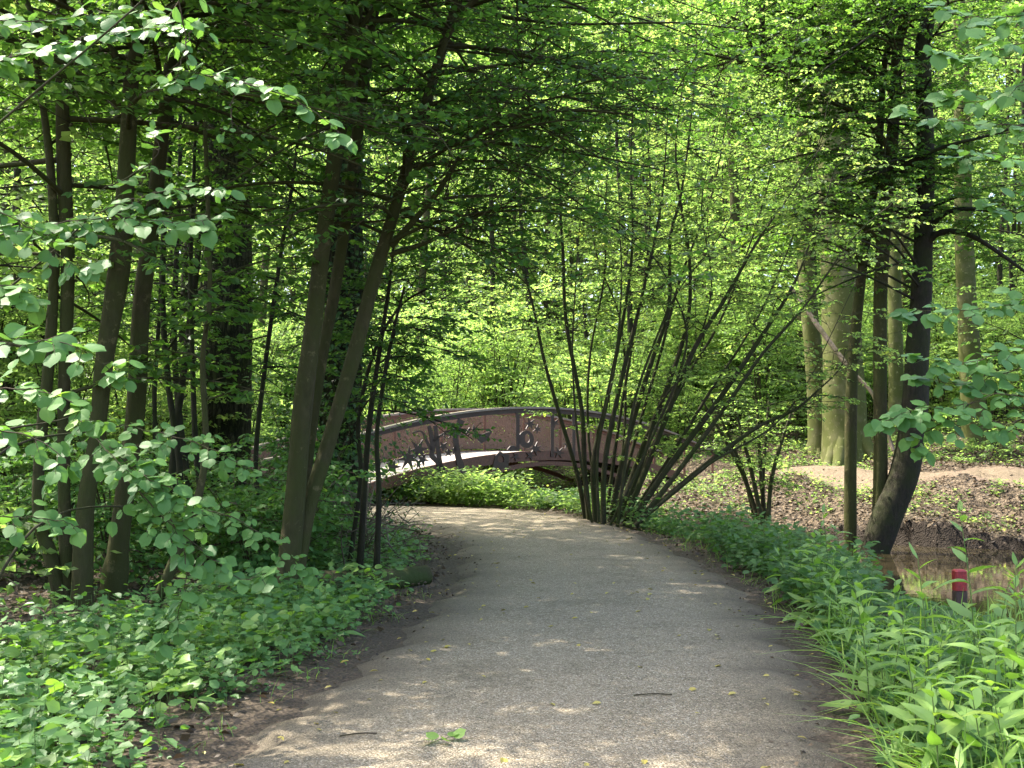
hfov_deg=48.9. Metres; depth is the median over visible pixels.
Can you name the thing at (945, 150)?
young tree
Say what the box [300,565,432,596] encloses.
fallen log
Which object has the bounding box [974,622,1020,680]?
tall weed
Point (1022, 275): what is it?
young tree
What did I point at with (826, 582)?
tall weed
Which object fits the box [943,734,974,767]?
tall weed
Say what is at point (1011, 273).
young tree
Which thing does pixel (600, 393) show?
understorey bush
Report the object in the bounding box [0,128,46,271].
young tree
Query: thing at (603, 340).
understorey bush
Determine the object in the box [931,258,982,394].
understorey bush
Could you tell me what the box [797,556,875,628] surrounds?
tall weed
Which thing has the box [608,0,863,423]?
young tree
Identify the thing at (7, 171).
young tree
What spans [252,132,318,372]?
young tree
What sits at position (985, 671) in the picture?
tall weed
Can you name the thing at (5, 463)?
bush
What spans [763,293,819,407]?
understorey bush
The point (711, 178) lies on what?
young tree
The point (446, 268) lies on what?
young tree
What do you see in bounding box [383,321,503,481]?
understorey bush
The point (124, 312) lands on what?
understorey bush
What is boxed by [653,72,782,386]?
young tree
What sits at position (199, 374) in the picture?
understorey bush
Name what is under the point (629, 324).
young tree
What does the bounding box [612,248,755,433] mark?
understorey bush
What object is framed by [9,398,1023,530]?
woodland plants
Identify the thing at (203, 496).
bush
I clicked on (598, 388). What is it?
understorey bush
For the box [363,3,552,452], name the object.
young tree
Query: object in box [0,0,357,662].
hazel shrub
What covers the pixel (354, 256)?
oak tree
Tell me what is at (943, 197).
young tree
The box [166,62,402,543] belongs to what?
sapling
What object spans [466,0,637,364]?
young tree
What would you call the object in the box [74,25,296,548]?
sapling
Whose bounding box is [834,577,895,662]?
tall weed
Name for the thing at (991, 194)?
sky
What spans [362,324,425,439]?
understorey bush
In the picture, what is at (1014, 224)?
young tree
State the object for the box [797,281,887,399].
understorey bush
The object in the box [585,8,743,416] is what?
young tree
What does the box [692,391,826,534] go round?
bank bush
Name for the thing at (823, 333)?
dead branch
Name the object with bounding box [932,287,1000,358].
understorey bush
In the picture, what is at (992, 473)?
sand track
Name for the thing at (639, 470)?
hazel bush
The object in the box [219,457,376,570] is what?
bush
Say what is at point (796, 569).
tall weed
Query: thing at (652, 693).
fallen twig
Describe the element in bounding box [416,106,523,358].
young tree
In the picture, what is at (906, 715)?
tall weed
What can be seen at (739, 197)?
young tree
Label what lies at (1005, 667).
tall weed
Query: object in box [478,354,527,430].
understorey bush
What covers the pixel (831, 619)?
tall weed
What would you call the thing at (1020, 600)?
tall weed
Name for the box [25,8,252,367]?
young tree
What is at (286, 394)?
understorey bush
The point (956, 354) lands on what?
understorey bush
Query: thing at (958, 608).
tall weed
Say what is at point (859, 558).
tall weed
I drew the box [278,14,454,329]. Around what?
young tree
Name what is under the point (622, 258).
young tree
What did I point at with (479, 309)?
understorey bush
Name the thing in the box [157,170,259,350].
young tree
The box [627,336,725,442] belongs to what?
understorey bush
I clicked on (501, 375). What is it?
understorey bush
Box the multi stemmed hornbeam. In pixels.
[0,0,506,608]
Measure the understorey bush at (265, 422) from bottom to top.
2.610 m
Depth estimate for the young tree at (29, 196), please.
17.10 m
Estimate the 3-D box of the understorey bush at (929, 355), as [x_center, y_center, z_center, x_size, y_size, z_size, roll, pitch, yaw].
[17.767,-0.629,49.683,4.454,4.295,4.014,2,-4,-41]
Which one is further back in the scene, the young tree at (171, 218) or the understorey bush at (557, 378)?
the young tree at (171, 218)
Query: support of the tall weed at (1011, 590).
on the ground at (920, 533)
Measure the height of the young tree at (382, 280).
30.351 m
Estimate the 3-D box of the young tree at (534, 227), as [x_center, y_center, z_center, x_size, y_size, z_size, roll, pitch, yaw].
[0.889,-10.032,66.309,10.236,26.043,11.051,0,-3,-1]
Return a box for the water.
[703,537,1023,621]
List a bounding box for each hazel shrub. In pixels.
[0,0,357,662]
[863,1,1023,466]
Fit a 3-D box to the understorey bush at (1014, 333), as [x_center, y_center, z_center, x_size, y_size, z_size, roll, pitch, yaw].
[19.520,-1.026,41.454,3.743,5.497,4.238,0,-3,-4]
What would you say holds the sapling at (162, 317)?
on the ground at (920, 533)
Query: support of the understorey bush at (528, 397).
on the ground at (920, 533)
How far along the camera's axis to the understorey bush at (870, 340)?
50.40 m
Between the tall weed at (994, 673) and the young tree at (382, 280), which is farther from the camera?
the young tree at (382, 280)
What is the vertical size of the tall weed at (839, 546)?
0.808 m
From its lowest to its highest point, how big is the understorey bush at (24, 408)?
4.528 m
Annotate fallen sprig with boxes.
[425,728,465,742]
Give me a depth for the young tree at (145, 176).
26.52 m
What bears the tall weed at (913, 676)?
on the ground at (920, 533)
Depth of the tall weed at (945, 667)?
7.10 m
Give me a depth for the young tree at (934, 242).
62.92 m
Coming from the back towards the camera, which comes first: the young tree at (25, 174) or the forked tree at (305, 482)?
the young tree at (25, 174)
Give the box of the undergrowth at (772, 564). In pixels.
[526,484,1023,767]
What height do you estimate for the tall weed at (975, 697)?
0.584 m
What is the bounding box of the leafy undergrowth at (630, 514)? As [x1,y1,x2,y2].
[572,475,696,534]
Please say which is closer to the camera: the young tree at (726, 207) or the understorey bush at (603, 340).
the understorey bush at (603, 340)
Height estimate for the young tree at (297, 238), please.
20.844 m
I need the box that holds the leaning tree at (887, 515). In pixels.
[589,0,1023,553]
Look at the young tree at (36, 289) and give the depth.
20.58 m
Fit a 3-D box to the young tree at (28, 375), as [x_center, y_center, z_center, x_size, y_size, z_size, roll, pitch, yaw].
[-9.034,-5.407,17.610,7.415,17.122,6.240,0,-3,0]
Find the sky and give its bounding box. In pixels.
[24,1,1017,377]
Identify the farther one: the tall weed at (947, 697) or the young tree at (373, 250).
the young tree at (373, 250)
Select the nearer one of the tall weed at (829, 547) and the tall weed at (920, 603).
the tall weed at (920, 603)
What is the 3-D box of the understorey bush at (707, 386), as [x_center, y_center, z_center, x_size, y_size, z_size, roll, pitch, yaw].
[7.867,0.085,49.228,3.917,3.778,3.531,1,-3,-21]
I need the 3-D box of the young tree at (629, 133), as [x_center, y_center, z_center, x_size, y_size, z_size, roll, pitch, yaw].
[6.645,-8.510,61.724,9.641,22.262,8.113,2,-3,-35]
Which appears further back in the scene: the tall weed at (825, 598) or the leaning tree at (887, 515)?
the leaning tree at (887, 515)
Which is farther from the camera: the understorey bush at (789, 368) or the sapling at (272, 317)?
the understorey bush at (789, 368)
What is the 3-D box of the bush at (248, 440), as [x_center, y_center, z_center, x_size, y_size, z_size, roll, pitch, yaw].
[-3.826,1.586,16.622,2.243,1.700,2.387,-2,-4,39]
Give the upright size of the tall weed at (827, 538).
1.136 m
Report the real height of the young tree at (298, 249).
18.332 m
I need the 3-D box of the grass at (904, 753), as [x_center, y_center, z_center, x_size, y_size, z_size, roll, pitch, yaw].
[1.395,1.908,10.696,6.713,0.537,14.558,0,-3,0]
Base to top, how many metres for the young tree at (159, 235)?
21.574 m
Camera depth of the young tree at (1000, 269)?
55.47 m
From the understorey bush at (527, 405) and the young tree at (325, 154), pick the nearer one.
the understorey bush at (527, 405)
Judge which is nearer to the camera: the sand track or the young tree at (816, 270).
the sand track
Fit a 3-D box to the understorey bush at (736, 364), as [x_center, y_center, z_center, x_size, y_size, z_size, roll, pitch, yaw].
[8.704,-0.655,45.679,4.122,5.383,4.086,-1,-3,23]
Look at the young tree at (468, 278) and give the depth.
48.27 m
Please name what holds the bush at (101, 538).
on the ground at (920, 533)
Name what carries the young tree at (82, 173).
on the ground at (920, 533)
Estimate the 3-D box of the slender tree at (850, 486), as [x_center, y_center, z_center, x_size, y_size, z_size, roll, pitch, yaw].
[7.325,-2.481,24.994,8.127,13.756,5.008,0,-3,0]
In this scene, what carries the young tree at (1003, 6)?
on the ground at (920, 533)
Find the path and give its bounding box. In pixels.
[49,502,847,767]
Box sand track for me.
[700,465,1023,491]
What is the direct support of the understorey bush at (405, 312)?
on the ground at (920, 533)
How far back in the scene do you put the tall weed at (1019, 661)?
5.52 m
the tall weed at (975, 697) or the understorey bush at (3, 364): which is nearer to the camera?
the tall weed at (975, 697)
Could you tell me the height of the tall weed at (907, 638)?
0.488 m
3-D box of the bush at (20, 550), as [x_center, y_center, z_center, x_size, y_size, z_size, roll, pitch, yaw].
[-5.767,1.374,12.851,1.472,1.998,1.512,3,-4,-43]
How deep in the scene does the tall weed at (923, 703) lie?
5.34 m
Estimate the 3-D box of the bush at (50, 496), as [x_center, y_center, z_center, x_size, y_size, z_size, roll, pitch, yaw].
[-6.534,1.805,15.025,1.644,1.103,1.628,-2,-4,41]
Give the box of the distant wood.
[0,0,1023,388]
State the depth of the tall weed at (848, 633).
8.18 m
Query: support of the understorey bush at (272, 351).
on the ground at (920, 533)
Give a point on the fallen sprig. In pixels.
(458, 733)
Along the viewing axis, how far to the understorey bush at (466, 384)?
42.14 m
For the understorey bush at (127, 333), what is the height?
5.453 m
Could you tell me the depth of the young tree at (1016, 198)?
51.22 m
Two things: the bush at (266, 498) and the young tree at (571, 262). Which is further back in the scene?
the young tree at (571, 262)
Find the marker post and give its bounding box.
[952,569,967,623]
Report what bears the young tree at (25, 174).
on the ground at (920, 533)
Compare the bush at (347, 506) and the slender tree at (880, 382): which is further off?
the slender tree at (880, 382)
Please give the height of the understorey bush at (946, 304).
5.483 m
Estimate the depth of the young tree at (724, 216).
52.45 m
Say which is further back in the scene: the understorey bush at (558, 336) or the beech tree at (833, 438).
the understorey bush at (558, 336)
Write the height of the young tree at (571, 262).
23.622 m
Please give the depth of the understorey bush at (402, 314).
35.68 m
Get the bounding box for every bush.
[0,210,126,471]
[0,227,134,498]
[0,292,154,510]
[0,366,180,585]
[0,375,78,469]
[0,417,58,576]
[0,458,19,556]
[0,479,53,531]
[0,482,77,551]
[11,374,148,452]
[16,453,111,521]
[42,288,200,496]
[57,305,177,416]
[72,483,222,567]
[74,292,178,457]
[76,390,125,455]
[89,336,296,512]
[91,338,200,442]
[92,367,188,434]
[102,421,220,526]
[109,352,201,470]
[127,316,202,470]
[142,466,286,564]
[167,463,355,580]
[188,349,263,465]
[191,434,318,533]
[195,316,302,461]
[196,308,303,445]
[198,322,295,425]
[198,401,279,457]
[200,404,290,451]
[207,455,395,559]
[208,432,451,570]
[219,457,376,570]
[226,483,331,556]
[237,482,346,522]
[243,373,370,516]
[252,313,305,428]
[252,390,290,454]
[253,321,302,434]
[253,324,302,446]
[258,389,386,525]
[285,320,395,390]
[318,488,375,544]
[361,291,444,461]
[361,392,403,462]
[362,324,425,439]
[372,289,448,373]
[376,374,468,453]
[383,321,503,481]
[390,300,513,441]
[408,304,481,395]
[409,370,517,450]
[426,290,533,370]
[426,299,561,449]
[427,262,553,391]
[427,360,497,449]
[441,262,601,472]
[449,375,564,482]
[457,286,524,341]
[459,0,936,529]
[466,362,571,405]
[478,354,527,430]
[479,382,563,450]
[483,339,603,446]
[515,351,570,405]
[519,327,582,417]
[537,347,658,449]
[542,350,636,417]
[543,332,616,421]
[570,294,640,386]
[576,358,633,427]
[579,330,682,439]
[580,326,667,428]
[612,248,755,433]
[614,261,720,408]
[620,354,683,430]
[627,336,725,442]
[641,296,720,386]
[645,349,730,420]
[659,311,726,409]
[661,370,737,444]
[688,296,773,428]
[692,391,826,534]
[698,329,751,402]
[700,247,820,437]
[720,289,804,431]
[737,303,819,419]
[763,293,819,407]
[785,305,872,406]
[788,360,887,423]
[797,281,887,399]
[818,246,911,384]
[819,279,873,381]
[862,322,906,381]
[862,340,933,420]
[863,289,941,406]
[864,327,959,430]
[868,328,950,406]
[887,284,987,414]
[929,341,1013,418]
[930,312,1006,402]
[930,324,955,399]
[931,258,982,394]
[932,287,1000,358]
[935,276,1022,394]
[944,296,1023,421]
[948,316,1022,410]
[953,254,1023,335]
[983,291,1023,378]
[986,284,1023,390]
[989,282,1023,391]
[997,233,1023,267]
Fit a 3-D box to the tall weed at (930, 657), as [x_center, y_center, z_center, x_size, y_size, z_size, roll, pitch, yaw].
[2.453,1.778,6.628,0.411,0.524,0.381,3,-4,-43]
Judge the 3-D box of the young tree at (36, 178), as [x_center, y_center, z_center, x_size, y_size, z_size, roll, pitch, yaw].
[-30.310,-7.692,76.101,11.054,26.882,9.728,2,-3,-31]
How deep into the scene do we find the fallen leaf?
5.58 m
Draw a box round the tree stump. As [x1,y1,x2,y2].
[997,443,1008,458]
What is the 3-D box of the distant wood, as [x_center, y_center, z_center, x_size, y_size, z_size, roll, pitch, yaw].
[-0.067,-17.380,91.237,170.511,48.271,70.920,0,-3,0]
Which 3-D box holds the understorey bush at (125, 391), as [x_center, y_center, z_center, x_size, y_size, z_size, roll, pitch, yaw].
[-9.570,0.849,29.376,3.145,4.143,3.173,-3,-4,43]
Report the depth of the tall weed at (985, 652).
6.65 m
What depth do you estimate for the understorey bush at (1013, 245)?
48.27 m
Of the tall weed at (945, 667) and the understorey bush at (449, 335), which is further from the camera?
the understorey bush at (449, 335)
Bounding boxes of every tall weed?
[764,547,795,593]
[770,543,815,605]
[778,546,811,596]
[782,532,832,620]
[787,550,826,628]
[792,552,813,601]
[796,564,850,624]
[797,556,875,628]
[801,511,836,584]
[801,567,816,611]
[802,567,833,612]
[803,588,831,626]
[804,570,856,639]
[807,503,837,573]
[808,573,834,615]
[810,585,856,637]
[815,585,850,637]
[819,530,837,575]
[819,579,892,725]
[821,587,870,650]
[821,595,858,648]
[822,524,864,566]
[825,551,838,593]
[831,557,867,607]
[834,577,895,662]
[839,619,916,702]
[842,553,868,593]
[845,622,895,686]
[849,544,867,567]
[858,612,903,700]
[860,599,927,726]
[872,659,933,735]
[873,611,950,764]
[879,577,909,651]
[879,620,920,683]
[879,661,970,767]
[882,633,961,742]
[888,542,969,727]
[890,681,964,767]
[896,645,958,689]
[901,628,963,677]
[905,672,982,767]
[908,624,957,686]
[932,500,999,662]
[940,685,1015,767]
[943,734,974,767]
[945,620,1023,765]
[953,621,1023,748]
[958,576,1023,677]
[962,679,1023,767]
[967,654,1023,764]
[970,631,1022,687]
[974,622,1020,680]
[974,632,1023,738]
[975,686,1023,767]
[978,558,1023,684]
[979,728,1020,764]
[982,631,1023,687]
[994,574,1023,657]
[999,552,1023,679]
[1000,710,1023,767]
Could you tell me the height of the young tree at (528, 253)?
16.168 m
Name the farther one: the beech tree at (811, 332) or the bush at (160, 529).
the beech tree at (811, 332)
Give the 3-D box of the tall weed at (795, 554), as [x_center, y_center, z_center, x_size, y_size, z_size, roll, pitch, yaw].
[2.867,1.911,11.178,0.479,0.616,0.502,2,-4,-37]
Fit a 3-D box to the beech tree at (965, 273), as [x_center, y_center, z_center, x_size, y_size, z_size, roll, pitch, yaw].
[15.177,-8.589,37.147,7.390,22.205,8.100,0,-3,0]
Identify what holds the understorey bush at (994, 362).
on the ground at (920, 533)
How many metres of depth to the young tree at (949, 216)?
76.86 m
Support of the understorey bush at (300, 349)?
on the ground at (920, 533)
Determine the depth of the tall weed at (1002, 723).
4.81 m
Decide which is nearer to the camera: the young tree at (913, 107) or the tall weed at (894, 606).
the tall weed at (894, 606)
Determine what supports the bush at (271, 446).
on the ground at (920, 533)
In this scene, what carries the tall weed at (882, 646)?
on the ground at (920, 533)
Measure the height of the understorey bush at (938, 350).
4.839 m
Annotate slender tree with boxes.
[494,0,1023,510]
[658,0,1008,550]
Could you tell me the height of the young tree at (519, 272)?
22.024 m
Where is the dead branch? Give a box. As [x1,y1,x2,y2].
[790,286,894,450]
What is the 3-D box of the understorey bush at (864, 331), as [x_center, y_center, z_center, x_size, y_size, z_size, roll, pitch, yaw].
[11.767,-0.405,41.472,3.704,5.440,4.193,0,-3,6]
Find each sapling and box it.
[38,32,298,520]
[57,79,288,523]
[72,38,323,560]
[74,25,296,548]
[100,43,355,549]
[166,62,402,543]
[253,253,520,570]
[260,243,501,569]
[289,252,506,568]
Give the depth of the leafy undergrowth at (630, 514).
19.89 m
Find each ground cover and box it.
[0,514,437,767]
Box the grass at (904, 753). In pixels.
[121,525,1023,767]
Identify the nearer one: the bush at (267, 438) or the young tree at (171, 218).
the bush at (267, 438)
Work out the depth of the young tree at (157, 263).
51.87 m
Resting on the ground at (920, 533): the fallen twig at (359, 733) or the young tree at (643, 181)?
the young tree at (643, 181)
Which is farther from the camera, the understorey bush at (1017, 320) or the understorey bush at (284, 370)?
the understorey bush at (284, 370)
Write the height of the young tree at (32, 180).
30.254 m
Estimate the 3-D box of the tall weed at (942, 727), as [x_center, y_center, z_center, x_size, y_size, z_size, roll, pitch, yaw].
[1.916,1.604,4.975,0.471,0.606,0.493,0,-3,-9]
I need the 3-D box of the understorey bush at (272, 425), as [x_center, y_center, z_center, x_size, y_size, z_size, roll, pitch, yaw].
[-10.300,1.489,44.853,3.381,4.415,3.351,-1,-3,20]
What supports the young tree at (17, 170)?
on the ground at (920, 533)
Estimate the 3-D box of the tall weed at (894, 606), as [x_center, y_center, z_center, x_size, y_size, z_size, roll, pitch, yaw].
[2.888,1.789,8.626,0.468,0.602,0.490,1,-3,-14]
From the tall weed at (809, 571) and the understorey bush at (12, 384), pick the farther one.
the understorey bush at (12, 384)
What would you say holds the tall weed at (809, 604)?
on the ground at (920, 533)
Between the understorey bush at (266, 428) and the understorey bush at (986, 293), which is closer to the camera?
the understorey bush at (266, 428)
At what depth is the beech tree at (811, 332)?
36.79 m
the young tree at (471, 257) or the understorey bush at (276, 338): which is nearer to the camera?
the understorey bush at (276, 338)
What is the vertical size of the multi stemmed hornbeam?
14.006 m
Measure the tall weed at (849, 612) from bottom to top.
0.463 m
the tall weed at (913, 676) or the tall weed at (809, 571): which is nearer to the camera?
the tall weed at (913, 676)
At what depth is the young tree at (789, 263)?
53.31 m
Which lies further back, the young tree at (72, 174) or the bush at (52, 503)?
the young tree at (72, 174)
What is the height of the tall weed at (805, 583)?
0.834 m
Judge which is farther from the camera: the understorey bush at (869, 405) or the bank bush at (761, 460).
the understorey bush at (869, 405)
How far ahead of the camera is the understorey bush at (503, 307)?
60.60 m
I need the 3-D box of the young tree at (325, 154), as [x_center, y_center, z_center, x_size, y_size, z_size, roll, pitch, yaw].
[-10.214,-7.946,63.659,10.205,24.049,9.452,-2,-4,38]
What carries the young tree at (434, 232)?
on the ground at (920, 533)
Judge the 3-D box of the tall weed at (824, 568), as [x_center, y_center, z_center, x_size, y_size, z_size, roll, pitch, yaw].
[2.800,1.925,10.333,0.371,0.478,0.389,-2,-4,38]
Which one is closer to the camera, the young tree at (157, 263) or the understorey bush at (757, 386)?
the understorey bush at (757, 386)
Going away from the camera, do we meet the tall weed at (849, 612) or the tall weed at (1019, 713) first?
the tall weed at (1019, 713)
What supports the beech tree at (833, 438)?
on the ground at (920, 533)
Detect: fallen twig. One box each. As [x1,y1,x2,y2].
[340,732,376,736]
[634,693,671,695]
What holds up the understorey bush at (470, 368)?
on the ground at (920, 533)
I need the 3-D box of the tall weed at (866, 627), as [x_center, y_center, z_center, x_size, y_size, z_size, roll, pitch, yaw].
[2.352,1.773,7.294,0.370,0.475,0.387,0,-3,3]
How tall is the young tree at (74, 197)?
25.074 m
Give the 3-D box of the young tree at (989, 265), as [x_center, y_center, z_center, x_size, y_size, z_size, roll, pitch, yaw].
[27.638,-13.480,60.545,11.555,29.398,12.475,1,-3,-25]
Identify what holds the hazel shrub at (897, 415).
on the ground at (920, 533)
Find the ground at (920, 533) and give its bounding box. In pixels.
[0,389,1023,767]
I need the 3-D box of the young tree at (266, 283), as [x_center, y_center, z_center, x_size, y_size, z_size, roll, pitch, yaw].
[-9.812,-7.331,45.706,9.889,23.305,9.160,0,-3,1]
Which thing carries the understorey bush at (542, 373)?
on the ground at (920, 533)
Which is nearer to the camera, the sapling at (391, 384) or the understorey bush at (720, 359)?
the sapling at (391, 384)
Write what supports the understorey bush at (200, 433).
on the ground at (920, 533)
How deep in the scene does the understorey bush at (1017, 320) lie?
34.55 m
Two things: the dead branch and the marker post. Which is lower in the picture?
the marker post
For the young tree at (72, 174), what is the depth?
58.25 m
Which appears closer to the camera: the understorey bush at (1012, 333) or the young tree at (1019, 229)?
the understorey bush at (1012, 333)
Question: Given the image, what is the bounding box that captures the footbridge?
[200,407,718,503]
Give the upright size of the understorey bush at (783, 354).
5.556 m
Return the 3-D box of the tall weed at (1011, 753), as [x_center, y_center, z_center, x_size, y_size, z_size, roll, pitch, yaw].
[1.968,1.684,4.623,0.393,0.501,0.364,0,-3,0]
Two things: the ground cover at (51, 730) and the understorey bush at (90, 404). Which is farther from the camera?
the understorey bush at (90, 404)
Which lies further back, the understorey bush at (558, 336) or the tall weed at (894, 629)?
the understorey bush at (558, 336)
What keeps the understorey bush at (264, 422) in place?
on the ground at (920, 533)
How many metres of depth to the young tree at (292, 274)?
52.98 m
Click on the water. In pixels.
(897, 559)
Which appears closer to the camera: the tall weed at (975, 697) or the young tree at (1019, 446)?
the tall weed at (975, 697)
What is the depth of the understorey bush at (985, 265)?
60.45 m
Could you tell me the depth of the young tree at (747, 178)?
58.98 m
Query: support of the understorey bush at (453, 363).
on the ground at (920, 533)
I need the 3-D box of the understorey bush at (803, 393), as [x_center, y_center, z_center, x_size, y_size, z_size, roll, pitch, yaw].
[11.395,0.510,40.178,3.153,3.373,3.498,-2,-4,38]
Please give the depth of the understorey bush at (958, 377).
40.18 m
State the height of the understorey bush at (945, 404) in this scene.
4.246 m
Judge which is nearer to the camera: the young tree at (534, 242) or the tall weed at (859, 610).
the tall weed at (859, 610)
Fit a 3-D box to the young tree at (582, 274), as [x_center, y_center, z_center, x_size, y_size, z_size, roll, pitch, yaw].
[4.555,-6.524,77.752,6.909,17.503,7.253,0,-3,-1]
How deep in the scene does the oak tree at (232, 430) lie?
18.81 m
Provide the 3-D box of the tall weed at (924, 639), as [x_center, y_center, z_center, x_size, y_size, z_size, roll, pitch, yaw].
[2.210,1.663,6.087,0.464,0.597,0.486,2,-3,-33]
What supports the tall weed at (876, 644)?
on the ground at (920, 533)
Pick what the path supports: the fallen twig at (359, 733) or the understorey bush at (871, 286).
the fallen twig at (359, 733)
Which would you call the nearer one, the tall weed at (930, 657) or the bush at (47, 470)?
the tall weed at (930, 657)
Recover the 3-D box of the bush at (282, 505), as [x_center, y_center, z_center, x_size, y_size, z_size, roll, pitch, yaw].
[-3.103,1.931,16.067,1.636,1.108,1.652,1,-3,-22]
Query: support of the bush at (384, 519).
on the ground at (920, 533)
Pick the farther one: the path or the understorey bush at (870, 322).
the understorey bush at (870, 322)
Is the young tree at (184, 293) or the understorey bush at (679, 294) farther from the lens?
the understorey bush at (679, 294)
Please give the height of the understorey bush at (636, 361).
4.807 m
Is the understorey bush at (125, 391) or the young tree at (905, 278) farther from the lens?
the young tree at (905, 278)
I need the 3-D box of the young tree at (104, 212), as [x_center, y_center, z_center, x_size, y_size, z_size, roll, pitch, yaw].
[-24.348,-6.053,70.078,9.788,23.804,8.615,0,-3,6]
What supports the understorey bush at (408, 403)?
on the ground at (920, 533)
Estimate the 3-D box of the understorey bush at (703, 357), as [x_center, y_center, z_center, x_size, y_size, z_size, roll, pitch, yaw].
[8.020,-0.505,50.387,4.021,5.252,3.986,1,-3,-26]
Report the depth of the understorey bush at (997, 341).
45.92 m
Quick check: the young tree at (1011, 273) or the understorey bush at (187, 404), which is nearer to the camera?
the understorey bush at (187, 404)
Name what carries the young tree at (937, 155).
on the ground at (920, 533)
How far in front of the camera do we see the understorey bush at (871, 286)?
51.36 m
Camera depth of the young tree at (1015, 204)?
46.74 m
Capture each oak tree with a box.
[0,0,666,515]
[0,0,828,537]
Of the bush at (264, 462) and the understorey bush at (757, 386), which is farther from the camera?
the understorey bush at (757, 386)
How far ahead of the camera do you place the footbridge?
28.45 m
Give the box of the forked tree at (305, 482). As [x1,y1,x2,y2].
[61,0,813,592]
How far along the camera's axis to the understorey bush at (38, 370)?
17.01 m
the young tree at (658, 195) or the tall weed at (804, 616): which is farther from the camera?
the young tree at (658, 195)
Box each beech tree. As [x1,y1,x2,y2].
[661,0,1015,465]
[710,0,914,455]
[813,7,990,439]
[866,0,1023,449]
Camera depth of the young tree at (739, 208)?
77.10 m
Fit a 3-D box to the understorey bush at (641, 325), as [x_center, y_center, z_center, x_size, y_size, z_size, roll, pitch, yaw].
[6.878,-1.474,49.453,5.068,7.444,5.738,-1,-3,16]
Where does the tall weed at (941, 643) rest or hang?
on the ground at (920, 533)
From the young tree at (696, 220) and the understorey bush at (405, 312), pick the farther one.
the young tree at (696, 220)
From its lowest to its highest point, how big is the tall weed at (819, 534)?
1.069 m
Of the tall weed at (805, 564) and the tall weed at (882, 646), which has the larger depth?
the tall weed at (805, 564)
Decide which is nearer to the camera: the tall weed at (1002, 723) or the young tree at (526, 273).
the tall weed at (1002, 723)
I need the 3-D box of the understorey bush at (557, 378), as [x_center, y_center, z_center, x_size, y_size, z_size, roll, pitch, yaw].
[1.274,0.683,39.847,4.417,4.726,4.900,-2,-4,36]
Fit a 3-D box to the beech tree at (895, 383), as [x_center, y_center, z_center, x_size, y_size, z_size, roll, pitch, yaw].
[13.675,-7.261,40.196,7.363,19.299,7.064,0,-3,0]
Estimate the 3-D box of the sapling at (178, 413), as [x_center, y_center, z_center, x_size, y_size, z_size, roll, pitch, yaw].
[-3.917,-1.156,15.265,3.523,7.256,3.002,0,-3,0]
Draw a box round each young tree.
[0,0,116,346]
[0,0,171,472]
[0,0,172,472]
[0,0,312,487]
[0,1,140,409]
[0,1,165,482]
[0,2,84,333]
[0,2,146,611]
[0,3,80,273]
[0,3,149,291]
[0,9,80,268]
[0,9,122,506]
[0,78,80,297]
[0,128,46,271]
[1,149,106,223]
[3,94,116,343]
[4,28,155,385]
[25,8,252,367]
[37,27,323,484]
[42,106,169,380]
[76,117,195,338]
[90,159,198,371]
[106,127,203,337]
[117,128,200,346]
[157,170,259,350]
[169,6,380,436]
[176,70,304,352]
[252,31,375,436]
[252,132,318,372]
[253,119,323,379]
[253,179,316,348]
[256,128,370,348]
[257,51,388,334]
[271,0,490,345]
[278,13,443,352]
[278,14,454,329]
[278,32,441,423]
[299,83,439,353]
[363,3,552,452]
[370,16,545,420]
[373,38,503,344]
[375,46,506,429]
[390,62,512,324]
[391,1,592,452]
[394,73,488,359]
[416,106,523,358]
[419,14,617,425]
[426,41,592,389]
[432,68,557,382]
[456,3,596,379]
[465,40,597,355]
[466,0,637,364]
[478,171,564,324]
[499,37,625,356]
[516,79,645,424]
[523,50,624,357]
[538,172,621,359]
[540,0,717,445]
[555,33,718,365]
[560,0,713,373]
[566,34,726,424]
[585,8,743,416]
[591,83,701,393]
[593,194,660,364]
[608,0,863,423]
[628,0,780,394]
[652,0,818,398]
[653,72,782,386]
[654,165,739,309]
[670,121,774,390]
[676,2,794,315]
[676,119,784,414]
[677,19,820,388]
[687,9,904,425]
[710,9,939,416]
[718,13,878,407]
[757,93,820,316]
[786,41,937,317]
[793,7,1021,411]
[812,14,1010,297]
[819,40,972,386]
[853,9,1006,307]
[863,4,1009,293]
[872,4,1011,307]
[872,6,1022,301]
[907,0,1023,460]
[934,0,1023,382]
[936,0,1023,390]
[939,0,1023,297]
[949,52,1023,404]
[974,63,1023,288]
[986,32,1023,406]
[986,42,1023,383]
[1001,1,1023,61]
[1002,27,1023,403]
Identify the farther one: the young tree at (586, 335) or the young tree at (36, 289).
the young tree at (586, 335)
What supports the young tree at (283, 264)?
on the ground at (920, 533)
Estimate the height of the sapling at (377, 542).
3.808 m
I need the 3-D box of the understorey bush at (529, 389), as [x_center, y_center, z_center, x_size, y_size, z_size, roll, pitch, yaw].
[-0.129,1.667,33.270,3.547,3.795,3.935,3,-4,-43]
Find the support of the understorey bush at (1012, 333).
on the ground at (920, 533)

